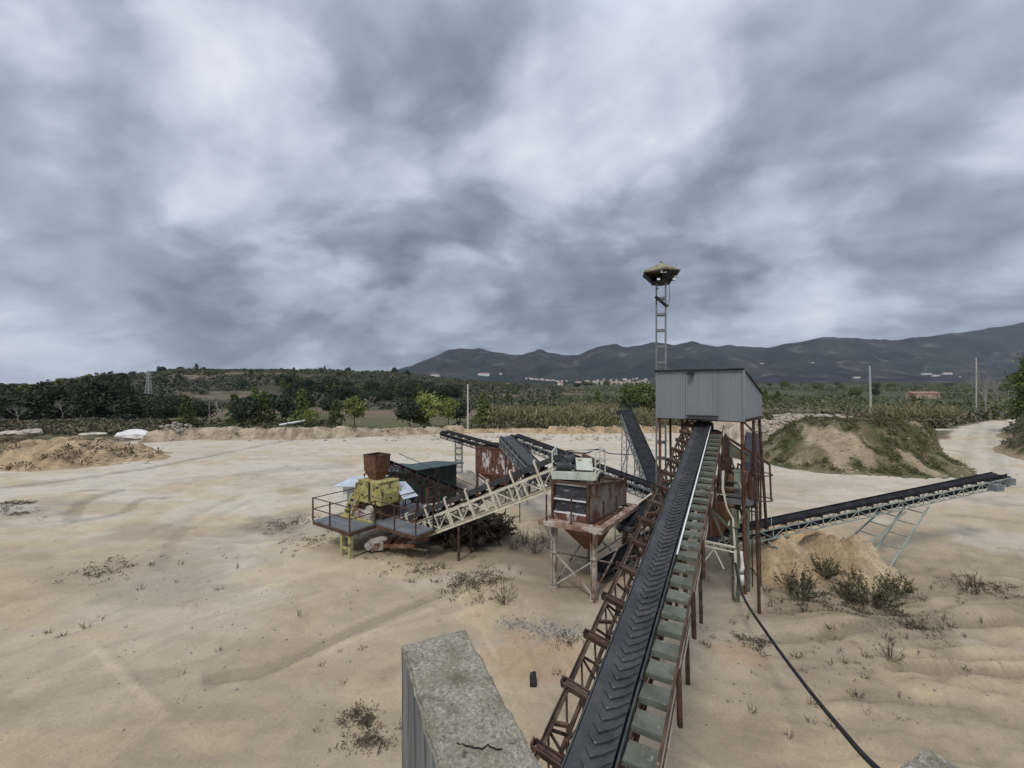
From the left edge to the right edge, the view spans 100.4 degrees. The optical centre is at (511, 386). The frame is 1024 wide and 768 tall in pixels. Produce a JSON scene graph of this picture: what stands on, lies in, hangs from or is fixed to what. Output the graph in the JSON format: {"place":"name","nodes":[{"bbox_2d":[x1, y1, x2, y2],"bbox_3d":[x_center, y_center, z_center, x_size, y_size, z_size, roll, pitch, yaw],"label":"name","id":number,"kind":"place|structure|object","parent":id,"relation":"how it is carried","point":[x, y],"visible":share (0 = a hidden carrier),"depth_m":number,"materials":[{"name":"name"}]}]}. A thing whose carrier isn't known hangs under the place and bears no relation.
{"place":"outdoors","nodes":[
{"label":"outdoors","id":0,"kind":"place"},
{"bbox_2d":[136,371,585,408],"bbox_3d":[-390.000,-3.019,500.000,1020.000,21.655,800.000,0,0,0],"label":"terraced hill","id":1,"kind":"structure","parent":0,"point":[272,389],"depth_m":220.26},
{"bbox_2d":[114,375,139,396],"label":"pine tree","id":2,"kind":"object","parent":1,"relation":"on","point":[129,387],"visible":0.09,"depth_m":132.23,"materials":[{"name":"green plant"}]},
{"bbox_2d":[305,382,330,400],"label":"tree","id":3,"kind":"object","parent":1,"relation":"on","point":[314,388],"visible":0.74,"depth_m":152.57,"materials":[{"name":"green plant"}]},
{"bbox_2d":[321,375,338,389],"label":"tree","id":4,"kind":"object","parent":1,"relation":"on","point":[330,381],"visible":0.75,"depth_m":205.25,"materials":[{"name":"green plant"}]},
{"bbox_2d":[124,367,567,409],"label":"hill scrub","id":5,"kind":"object","parent":1,"relation":"on","point":[223,380],"visible":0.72,"depth_m":246.14,"materials":[{"name":"green plant"}]},
{"bbox_2d":[361,380,380,390],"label":"tree","id":6,"kind":"object","parent":1,"relation":"on","point":[369,384],"visible":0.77,"depth_m":190.64,"materials":[{"name":"green plant"}]},
{"bbox_2d":[366,390,382,404],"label":"tree","id":7,"kind":"object","parent":1,"relation":"on","point":[374,393],"visible":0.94,"depth_m":152.13,"materials":[{"name":"green plant"}]},
{"bbox_2d":[0,384,1023,767],"bbox_3d":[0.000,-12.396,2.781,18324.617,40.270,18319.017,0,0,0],"label":"ground","id":8,"kind":"structure","parent":0,"point":[184,500],"depth_m":13.57,"materials":[{"name":"sand"}]},
{"bbox_2d":[1,384,32,417],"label":"pine tree","id":9,"kind":"object","parent":8,"relation":"on","point":[22,387],"visible":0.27,"depth_m":101.83,"materials":[{"name":"green plant"}]},
{"bbox_2d":[0,388,43,419],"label":"pine tree","id":10,"kind":"object","parent":8,"relation":"on","point":[8,401],"visible":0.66,"depth_m":94.43,"materials":[{"name":"green plant"}]},
{"bbox_2d":[15,428,42,436],"bbox_3d":[-67.761,6.516,60.062,2.852,1.157,2.071,0,0,-9],"label":"boulder","id":11,"kind":"object","parent":8,"relation":"on","point":[32,432],"visible":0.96,"depth_m":59.59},
{"bbox_2d":[11,382,82,419],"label":"pine tree","id":12,"kind":"object","parent":8,"relation":"on","point":[38,397],"visible":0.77,"depth_m":96.30,"materials":[{"name":"green plant"}]},
{"bbox_2d":[40,380,76,416],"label":"pine tree","id":13,"kind":"object","parent":8,"relation":"on","point":[59,415],"visible":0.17,"depth_m":98.85,"materials":[{"name":"green plant"}]},
{"bbox_2d":[0,436,172,471],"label":"sand bank","id":14,"kind":"structure","parent":8,"relation":"on","point":[31,450],"depth_m":40.95,"materials":[{"name":"sand"}]},
{"bbox_2d":[0,435,162,469],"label":"bank weeds","id":15,"kind":"object","parent":14,"relation":"on","point":[77,453],"visible":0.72,"depth_m":42.24,"materials":[{"name":"brown plant"}]},
{"bbox_2d":[54,372,124,418],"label":"pine tree","id":16,"kind":"object","parent":8,"relation":"on","point":[84,393],"visible":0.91,"depth_m":94.64,"materials":[{"name":"green plant"}]},
{"bbox_2d":[83,372,129,418],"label":"pine tree","id":17,"kind":"object","parent":8,"relation":"on","point":[121,386],"visible":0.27,"depth_m":99.21,"materials":[{"name":"green plant"}]},
{"bbox_2d":[114,429,147,439],"bbox_3d":[-53.263,6.884,59.961,5.286,1.662,2.212,0,0,0],"label":"boulder","id":18,"kind":"object","parent":8,"relation":"on","point":[134,434],"visible":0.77,"depth_m":59.18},
{"bbox_2d":[105,394,162,418],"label":"pine tree","id":19,"kind":"object","parent":8,"relation":"on","point":[130,403],"visible":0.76,"depth_m":94.72,"materials":[{"name":"green plant"}]},
{"bbox_2d":[137,392,182,422],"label":"pine tree","id":20,"kind":"object","parent":8,"relation":"on","point":[172,408],"visible":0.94,"depth_m":79.12,"materials":[{"name":"green plant"}]},
{"bbox_2d":[176,395,204,426],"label":"pine tree","id":21,"kind":"object","parent":8,"relation":"on","point":[186,408],"visible":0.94,"depth_m":76.60,"materials":[{"name":"green plant"}]},
{"bbox_2d":[191,398,219,420],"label":"pine tree","id":22,"kind":"object","parent":8,"relation":"on","point":[200,411],"visible":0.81,"depth_m":83.40,"materials":[{"name":"green plant"}]},
{"bbox_2d":[222,393,242,424],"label":"pine tree","id":23,"kind":"object","parent":8,"relation":"on","point":[233,396],"visible":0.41,"depth_m":79.48,"materials":[{"name":"green plant"}]},
{"bbox_2d":[228,394,262,422],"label":"pine tree","id":24,"kind":"object","parent":8,"relation":"on","point":[249,401],"visible":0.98,"depth_m":76.26,"materials":[{"name":"green plant"}]},
{"bbox_2d":[251,390,279,425],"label":"pine tree","id":25,"kind":"object","parent":8,"relation":"on","point":[265,408],"visible":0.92,"depth_m":78.56,"materials":[{"name":"green plant"}]},
{"bbox_2d":[263,391,296,422],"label":"pine tree","id":26,"kind":"object","parent":8,"relation":"on","point":[281,401],"visible":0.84,"depth_m":81.01,"materials":[{"name":"green plant"}]},
{"bbox_2d":[286,388,314,424],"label":"pine tree","id":27,"kind":"object","parent":8,"relation":"on","point":[302,404],"visible":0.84,"depth_m":78.32,"materials":[{"name":"green plant"}]},
{"bbox_2d":[301,407,320,424],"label":"tree","id":28,"kind":"object","parent":8,"relation":"on","point":[307,417],"visible":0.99,"depth_m":75.72,"materials":[{"name":"green plant"}]},
{"bbox_2d":[318,396,342,412],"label":"tree","id":29,"kind":"object","parent":8,"relation":"on","point":[327,402],"visible":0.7,"depth_m":100.83,"materials":[{"name":"green plant"}]},
{"bbox_2d":[325,400,345,426],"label":"pine tree","id":30,"kind":"object","parent":8,"relation":"on","point":[334,412],"visible":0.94,"depth_m":73.67,"materials":[{"name":"green plant"}]},
{"bbox_2d":[330,386,350,399],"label":"tree","id":31,"kind":"object","parent":8,"relation":"on","point":[336,394],"visible":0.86,"depth_m":156.72,"materials":[{"name":"green plant"}]},
{"bbox_2d":[340,396,368,427],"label":"tree","id":32,"kind":"object","parent":8,"relation":"on","point":[356,411],"visible":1,"depth_m":75.31,"materials":[{"name":"green plant"}]},
{"bbox_2d":[345,385,364,397],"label":"tree","id":33,"kind":"object","parent":8,"relation":"on","point":[353,390],"visible":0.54,"depth_m":158.00,"materials":[{"name":"green plant"}]},
{"bbox_2d":[333,475,387,511],"bbox_3d":[-8.392,6.338,23.943,2.237,2.325,2.124,0,0,10],"label":"booth","id":34,"kind":"object","parent":8,"relation":"on","point":[349,483],"visible":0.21,"depth_m":23.34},
{"bbox_2d":[312,486,445,558],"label":"crusher platform","id":35,"kind":"structure","parent":8,"relation":"on","point":[397,528],"depth_m":18.83,"materials":[{"name":"paint"}]},
{"bbox_2d":[340,476,401,523],"bbox_3d":[-6.734,5.317,20.347,2.266,1.715,1.877,0,0,35],"label":"jaw crusher","id":36,"kind":"object","parent":35,"relation":"on","point":[386,489],"visible":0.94,"depth_m":19.98,"materials":[{"name":"paint"}]},
{"bbox_2d":[363,452,390,479],"bbox_3d":[-6.552,3.918,20.620,1.028,1.286,0.919,0,0,35],"label":"feed hopper","id":37,"kind":"object","parent":36,"relation":"on","point":[376,465],"visible":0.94,"depth_m":20.34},
{"bbox_2d":[399,481,419,516],"bbox_3d":[-5.098,5.413,20.699,0.986,1.493,1.126,0,0,-41],"label":"drive cover","id":38,"kind":"object","parent":35,"relation":"on","point":[406,488],"visible":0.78,"depth_m":20.57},
{"bbox_2d":[390,395,428,426],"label":"pine tree","id":39,"kind":"object","parent":8,"relation":"on","point":[402,411],"visible":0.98,"depth_m":73.02,"materials":[{"name":"green plant"}]},
{"bbox_2d":[398,384,420,397],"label":"tree","id":40,"kind":"object","parent":8,"relation":"on","point":[412,391],"visible":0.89,"depth_m":157.30,"materials":[{"name":"green plant"}]},
{"bbox_2d":[137,425,690,442],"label":"berm","id":41,"kind":"structure","parent":8,"relation":"on","point":[288,433],"depth_m":61.72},
{"bbox_2d":[143,422,658,439],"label":"berm weeds","id":42,"kind":"object","parent":41,"relation":"on","point":[269,427],"visible":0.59,"depth_m":68.10,"materials":[{"name":"green plant"}]},
{"bbox_2d":[411,391,432,427],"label":"pine tree","id":43,"kind":"object","parent":8,"relation":"on","point":[424,421],"visible":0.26,"depth_m":76.44,"materials":[{"name":"green plant"}]},
{"bbox_2d":[409,390,442,426],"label":"tree","id":44,"kind":"object","parent":8,"relation":"on","point":[435,402],"visible":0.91,"depth_m":74.09,"materials":[{"name":"green plant"}]},
{"bbox_2d":[393,461,463,503],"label":"shed","id":45,"kind":"structure","parent":8,"relation":"on","point":[448,467],"depth_m":27.68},
{"bbox_2d":[387,463,415,499],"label":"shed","id":46,"kind":"structure","parent":45,"relation":"on","point":[401,476],"depth_m":26.91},
{"bbox_2d":[428,473,439,503],"bbox_3d":[-4.981,6.565,27.341,0.900,1.830,0.040,0,0,-44],"label":"door","id":47,"kind":"structure","parent":45,"relation":"in","point":[430,493],"depth_m":27.23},
{"bbox_2d":[386,454,482,524],"bbox_3d":[-4.047,5.506,22.405,5.690,4.188,0.739,0,0,-35],"label":"return conveyor","id":48,"kind":"object","parent":8,"relation":"on","point":[403,468],"visible":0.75,"depth_m":22.10,"materials":[{"name":"metal"}]},
{"bbox_2d":[422,382,446,398],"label":"tree","id":49,"kind":"object","parent":8,"relation":"on","point":[431,389],"visible":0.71,"depth_m":150.53,"materials":[{"name":"green plant"}]},
{"bbox_2d":[436,396,460,424],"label":"tree","id":50,"kind":"object","parent":8,"relation":"on","point":[447,409],"visible":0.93,"depth_m":76.48,"materials":[{"name":"green plant"}]},
{"bbox_2d":[443,384,463,399],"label":"tree","id":51,"kind":"object","parent":8,"relation":"on","point":[454,391],"visible":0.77,"depth_m":153.38,"materials":[{"name":"green plant"}]},
{"bbox_2d":[428,511,485,550],"bbox_3d":[-2.771,6.819,20.768,3.429,1.566,3.051,0,0,39],"label":"brush heap","id":52,"kind":"object","parent":8,"relation":"on","point":[450,541],"visible":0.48,"depth_m":19.97,"materials":[{"name":"green plant"}]},
{"bbox_2d":[446,396,471,423],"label":"pine tree","id":53,"kind":"object","parent":8,"relation":"on","point":[461,414],"visible":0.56,"depth_m":81.53,"materials":[{"name":"green plant"}]},
{"bbox_2d":[440,430,500,474],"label":"stockpile conveyor","id":54,"kind":"object","parent":8,"relation":"on","point":[458,439],"visible":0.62,"depth_m":32.43,"materials":[{"name":"metal"}]},
{"bbox_2d":[401,630,541,767],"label":"concrete wall","id":55,"kind":"structure","parent":8,"relation":"on","point":[456,713],"depth_m":1.68,"materials":[{"name":"concrete"}]},
{"bbox_2d":[436,508,509,550],"bbox_3d":[-1.853,6.709,20.504,3.608,1.686,3.131,0,0,40],"label":"brush heap","id":56,"kind":"object","parent":8,"relation":"on","point":[483,537],"visible":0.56,"depth_m":19.97,"materials":[{"name":"green plant"}]},
{"bbox_2d":[457,470,490,492],"bbox_3d":[-3.308,7.024,31.550,4.000,1.671,3.500,0,0,0],"label":"gravel pile","id":57,"kind":"object","parent":8,"relation":"on","point":[468,476],"visible":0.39,"depth_m":30.85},
{"bbox_2d":[472,392,491,424],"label":"pine tree","id":58,"kind":"object","parent":8,"relation":"on","point":[484,405],"visible":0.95,"depth_m":77.58,"materials":[{"name":"green plant"}]},
{"bbox_2d":[400,450,575,560],"bbox_3d":[-1.455,5.074,18.314,8.460,5.053,1.204,0,0,26],"label":"truss conveyor","id":59,"kind":"object","parent":8,"relation":"on","point":[496,483],"visible":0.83,"depth_m":17.80,"materials":[{"name":"rubber"},{"name":"cream paint"}]},
{"bbox_2d":[476,511,517,542],"bbox_3d":[-1.114,6.807,21.248,2.857,1.305,2.543,0,0,38],"label":"brush heap","id":60,"kind":"object","parent":8,"relation":"on","point":[500,528],"visible":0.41,"depth_m":20.68,"materials":[{"name":"green plant"}]},
{"bbox_2d":[485,576,517,604],"bbox_3d":[-0.345,6.908,14.331,1.131,0.941,1.263,0,0,-2],"label":"twiggy shrub","id":61,"kind":"object","parent":8,"relation":"on","point":[503,596],"visible":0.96,"depth_m":14.28,"materials":[{"name":"grey plant"}]},
{"bbox_2d":[475,442,530,504],"bbox_3d":[-0.550,5.795,28.600,2.953,3.610,2.524,0,0,26],"label":"rusty hopper","id":62,"kind":"object","parent":8,"relation":"on","point":[489,463],"visible":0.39,"depth_m":27.69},
{"bbox_2d":[0,409,1020,435],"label":"undergrowth","id":63,"kind":"object","parent":8,"relation":"on","point":[56,427],"visible":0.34,"depth_m":78.15,"materials":[{"name":"green plant"}]},
{"bbox_2d":[0,472,1021,767],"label":"pebbles","id":64,"kind":"object","parent":8,"relation":"on","point":[488,660],"visible":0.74,"depth_m":10.19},
{"bbox_2d":[0,498,1022,755],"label":"dead grass","id":65,"kind":"structure","parent":8,"relation":"on","point":[458,582],"depth_m":14.49,"materials":[{"name":"brown plant"}]},
{"bbox_2d":[0,533,1023,765],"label":"gravel","id":66,"kind":"structure","parent":8,"relation":"on","point":[538,628],"depth_m":12.91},
{"bbox_2d":[499,435,551,522],"bbox_3d":[0.478,5.192,21.371,0.861,4.816,6.846,0,0,-15],"label":"transfer conveyor","id":67,"kind":"object","parent":8,"relation":"on","point":[517,451],"visible":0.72,"depth_m":21.66,"materials":[{"name":"rubber"}]},
{"bbox_2d":[530,671,536,686],"bbox_3d":[0.537,7.364,10.688,0.200,0.350,0.200,0,0,0],"label":"stump","id":68,"kind":"object","parent":8,"relation":"on","point":[533,680],"visible":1,"depth_m":10.62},
{"bbox_2d":[523,533,547,553],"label":"twiggy shrub","id":69,"kind":"object","parent":8,"relation":"on","point":[534,549],"visible":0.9,"depth_m":19.02,"materials":[{"name":"brown plant"}]},
{"bbox_2d":[65,413,1018,476],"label":"rubble","id":70,"kind":"object","parent":8,"relation":"on","point":[176,426],"visible":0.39,"depth_m":58.65,"materials":[{"name":"stone"}]},
{"bbox_2d":[509,434,666,539],"bbox_3d":[3.366,5.328,23.067,0.670,4.543,11.384,0,0,-36],"label":"transfer conveyor","id":71,"kind":"object","parent":8,"relation":"on","point":[621,475],"visible":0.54,"depth_m":21.14,"materials":[{"name":"metal"}]},
{"bbox_2d":[538,474,638,602],"bbox_3d":[3.107,5.523,16.631,2.364,4.286,4.188,0,0,35],"label":"screen hopper","id":72,"kind":"object","parent":8,"relation":"on","point":[593,519],"visible":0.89,"depth_m":15.63,"materials":[{"name":"paint"}]},
{"bbox_2d":[552,446,605,482],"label":"motor platform","id":73,"kind":"structure","parent":72,"relation":"on","point":[565,470],"depth_m":16.05,"materials":[{"name":"metal"}]},
{"bbox_2d":[589,528,652,582],"bbox_3d":[4.689,6.702,17.068,3.426,1.559,0.755,0,0,-23],"label":"discharge conveyor","id":74,"kind":"object","parent":8,"relation":"on","point":[618,557],"visible":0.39,"depth_m":16.71,"materials":[{"name":"metal"}]},
{"bbox_2d":[530,415,723,767],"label":"inclined conveyor","id":75,"kind":"object","parent":8,"relation":"on","point":[611,718],"visible":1,"depth_m":6.89,"materials":[{"name":"rubber"}]},
{"bbox_2d":[615,401,642,409],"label":"tree","id":76,"kind":"object","parent":8,"relation":"on","point":[628,404],"visible":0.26,"depth_m":83.25,"materials":[{"name":"green plant"}]},
{"bbox_2d":[609,379,654,408],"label":"tree","id":77,"kind":"object","parent":8,"relation":"on","point":[631,394],"visible":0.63,"depth_m":86.21,"materials":[{"name":"green plant"}]},
{"bbox_2d":[616,409,664,492],"bbox_3d":[7.957,4.674,26.151,1.543,5.879,13.466,0,0,5],"label":"stockpile conveyor","id":78,"kind":"object","parent":8,"relation":"on","point":[644,461],"visible":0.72,"depth_m":26.81,"materials":[{"name":"metal"}]},
{"bbox_2d":[616,493,665,565],"bbox_3d":[5.098,6.115,17.265,3.540,2.969,0.830,0,0,-39],"label":"discharge conveyor","id":79,"kind":"object","parent":8,"relation":"on","point":[629,524],"visible":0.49,"depth_m":16.89,"materials":[{"name":"metal"}]},
{"bbox_2d":[643,260,680,485],"bbox_3d":[6.844,0.984,19.600,1.720,13.527,1.755,0,0,0],"label":"lamp mast","id":80,"kind":"object","parent":8,"relation":"on","point":[660,273],"visible":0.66,"depth_m":19.36,"materials":[{"name":"grey metal"}]},
{"bbox_2d":[654,368,768,613],"bbox_3d":[7.770,3.484,16.573,3.925,8.255,3.749,0,0,39],"label":"cabin","id":81,"kind":"object","parent":8,"relation":"on","point":[729,394],"visible":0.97,"depth_m":15.95,"materials":[{"name":"metal"}]},
{"bbox_2d":[486,402,960,427],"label":"cane thicket","id":82,"kind":"object","parent":8,"relation":"on","point":[570,416],"visible":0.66,"depth_m":78.51,"materials":[{"name":"green plant"}]},
{"bbox_2d":[696,430,771,601],"bbox_3d":[7.904,4.662,15.957,2.951,5.884,4.341,0,0,18],"label":"screening plant","id":83,"kind":"object","parent":8,"relation":"on","point":[724,511],"visible":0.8,"depth_m":15.49,"materials":[{"name":"brown paint"}]},
{"bbox_2d":[750,451,772,586],"bbox_3d":[9.023,4.950,15.450,0.766,5.101,0.760,0,0,0],"label":"caged ladder","id":84,"kind":"object","parent":83,"relation":"attached to","point":[758,485],"visible":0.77,"depth_m":15.76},
{"bbox_2d":[734,562,880,767],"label":"hose","id":85,"kind":"object","parent":83,"relation":"hanging from","point":[859,750],"visible":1,"depth_m":7.97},
{"bbox_2d":[462,382,1023,412],"bbox_3d":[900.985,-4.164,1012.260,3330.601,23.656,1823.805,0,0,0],"label":"grove","id":86,"kind":"object","parent":8,"relation":"on","point":[816,400],"visible":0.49,"depth_m":185.61,"materials":[{"name":"green plant"}]},
{"bbox_2d":[735,431,761,518],"bbox_3d":[10.949,4.993,19.586,0.783,5.214,7.256,0,0,32],"label":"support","id":87,"kind":"object","parent":8,"relation":"on","point":[748,441],"visible":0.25,"depth_m":21.18,"materials":[{"name":"metal"}]},
{"bbox_2d":[683,415,853,443],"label":"rubble bank","id":88,"kind":"structure","parent":8,"relation":"on","point":[731,430],"depth_m":57.60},
{"bbox_2d":[739,521,829,542],"bbox_3d":[13.617,7.231,21.450,5.400,1.332,4.100,0,0,0],"label":"sand pile","id":89,"kind":"object","parent":8,"relation":"on","point":[797,538],"visible":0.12,"depth_m":20.78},
{"bbox_2d":[772,562,832,601],"bbox_3d":[9.943,6.915,14.924,1.758,1.149,1.734,0,0,-2],"label":"shrub","id":90,"kind":"object","parent":8,"relation":"on","point":[792,587],"visible":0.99,"depth_m":14.82,"materials":[{"name":"green plant"}]},
{"bbox_2d":[730,532,913,593],"bbox_3d":[12.695,6.861,17.400,6.700,2.151,4.600,0,0,0],"label":"sand pile","id":91,"kind":"object","parent":8,"relation":"on","point":[856,551],"visible":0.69,"depth_m":16.55,"materials":[{"name":"sand"}]},
{"bbox_2d":[804,552,846,579],"bbox_3d":[11.798,6.835,16.031,1.393,0.940,1.226,0,0,-38],"label":"shrub","id":92,"kind":"object","parent":8,"relation":"on","point":[828,574],"visible":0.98,"depth_m":16.03,"materials":[{"name":"green plant"}]},
{"bbox_2d":[828,577,867,604],"bbox_3d":[11.511,7.037,14.545,1.022,0.783,1.161,0,0,9],"label":"shrub","id":93,"kind":"object","parent":8,"relation":"on","point":[846,592],"visible":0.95,"depth_m":14.54,"materials":[{"name":"green plant"}]},
{"bbox_2d":[706,472,1015,566],"bbox_3d":[15.435,5.865,18.478,16.549,3.514,2.112,0,0,-17],"label":"stockpile conveyor","id":94,"kind":"object","parent":8,"relation":"on","point":[994,482],"visible":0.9,"depth_m":18.23,"materials":[{"name":"metal"}]},
{"bbox_2d":[762,415,977,478],"bbox_3d":[34.558,5.580,43.669,21.636,4.644,19.842,0,0,0],"label":"mound","id":95,"kind":"object","parent":8,"relation":"on","point":[810,452],"visible":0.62,"depth_m":38.88,"materials":[{"name":"plant"}]},
{"bbox_2d":[869,364,871,409],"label":"pole","id":96,"kind":"object","parent":8,"relation":"on","point":[870,398],"visible":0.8,"depth_m":91.86,"materials":[{"name":"concrete"}]},
{"bbox_2d":[833,564,915,614],"bbox_3d":[12.379,6.982,14.857,1.970,1.306,1.998,0,0,19],"label":"shrub","id":97,"kind":"object","parent":8,"relation":"on","point":[885,598],"visible":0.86,"depth_m":14.54,"materials":[{"name":"green plant"}]},
{"bbox_2d":[873,637,909,661],"bbox_3d":[10.438,7.280,11.711,0.792,0.614,0.676,0,0,-19],"label":"twiggy shrub","id":98,"kind":"object","parent":8,"relation":"on","point":[888,651],"visible":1,"depth_m":11.75,"materials":[{"name":"brown plant"}]},
{"bbox_2d":[879,570,919,596],"bbox_3d":[13.860,7.138,15.276,1.158,0.887,1.316,0,0,43],"label":"shrub","id":99,"kind":"object","parent":8,"relation":"on","point":[905,590],"visible":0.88,"depth_m":15.26,"materials":[{"name":"green plant"}]},
{"bbox_2d":[906,392,941,398],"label":"ruin","id":100,"kind":"object","parent":8,"relation":"on","point":[927,394],"visible":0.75,"depth_m":227.72,"materials":[{"name":"tile"}]},
{"bbox_2d":[901,750,959,767],"bbox_3d":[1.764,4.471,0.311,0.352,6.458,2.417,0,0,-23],"label":"rock","id":101,"kind":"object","parent":8,"relation":"on","point":[926,759],"depth_m":1.42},
{"bbox_2d":[950,574,982,592],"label":"twiggy shrub","id":102,"kind":"object","parent":8,"relation":"on","point":[961,587],"visible":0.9,"depth_m":15.63,"materials":[{"name":"brown plant"}]},
{"bbox_2d":[950,568,989,589],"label":"twiggy shrub","id":103,"kind":"object","parent":8,"relation":"on","point":[974,577],"visible":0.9,"depth_m":15.87,"materials":[{"name":"brown plant"}]},
{"bbox_2d":[964,372,993,411],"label":"bare tree","id":104,"kind":"object","parent":8,"relation":"on","point":[984,382],"visible":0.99,"depth_m":100.47,"materials":[{"name":"grey plant"}]},
{"bbox_2d":[992,420,1023,459],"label":"scrub bank","id":105,"kind":"structure","parent":8,"relation":"on","point":[1017,452],"depth_m":48.14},
{"bbox_2d":[999,415,1023,448],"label":"bank scrub","id":106,"kind":"object","parent":105,"relation":"on","point":[1012,432],"visible":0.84,"depth_m":50.93,"materials":[{"name":"green plant"}]},
{"bbox_2d":[1000,353,1023,423],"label":"tree","id":107,"kind":"object","parent":8,"relation":"on","point":[1017,378],"visible":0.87,"depth_m":67.26,"materials":[{"name":"green plant"}]},
{"bbox_2d":[0,0,1023,383],"label":"sky","id":108,"kind":"structure","parent":0,"point":[358,185],"materials":[{"name":"grey"}]},
{"bbox_2d":[397,322,1023,383],"bbox_3d":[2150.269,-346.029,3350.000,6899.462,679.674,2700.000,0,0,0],"label":"mountain","id":109,"kind":"structure","parent":0,"point":[993,350],"depth_m":3149.34,"materials":[{"name":"grey"}]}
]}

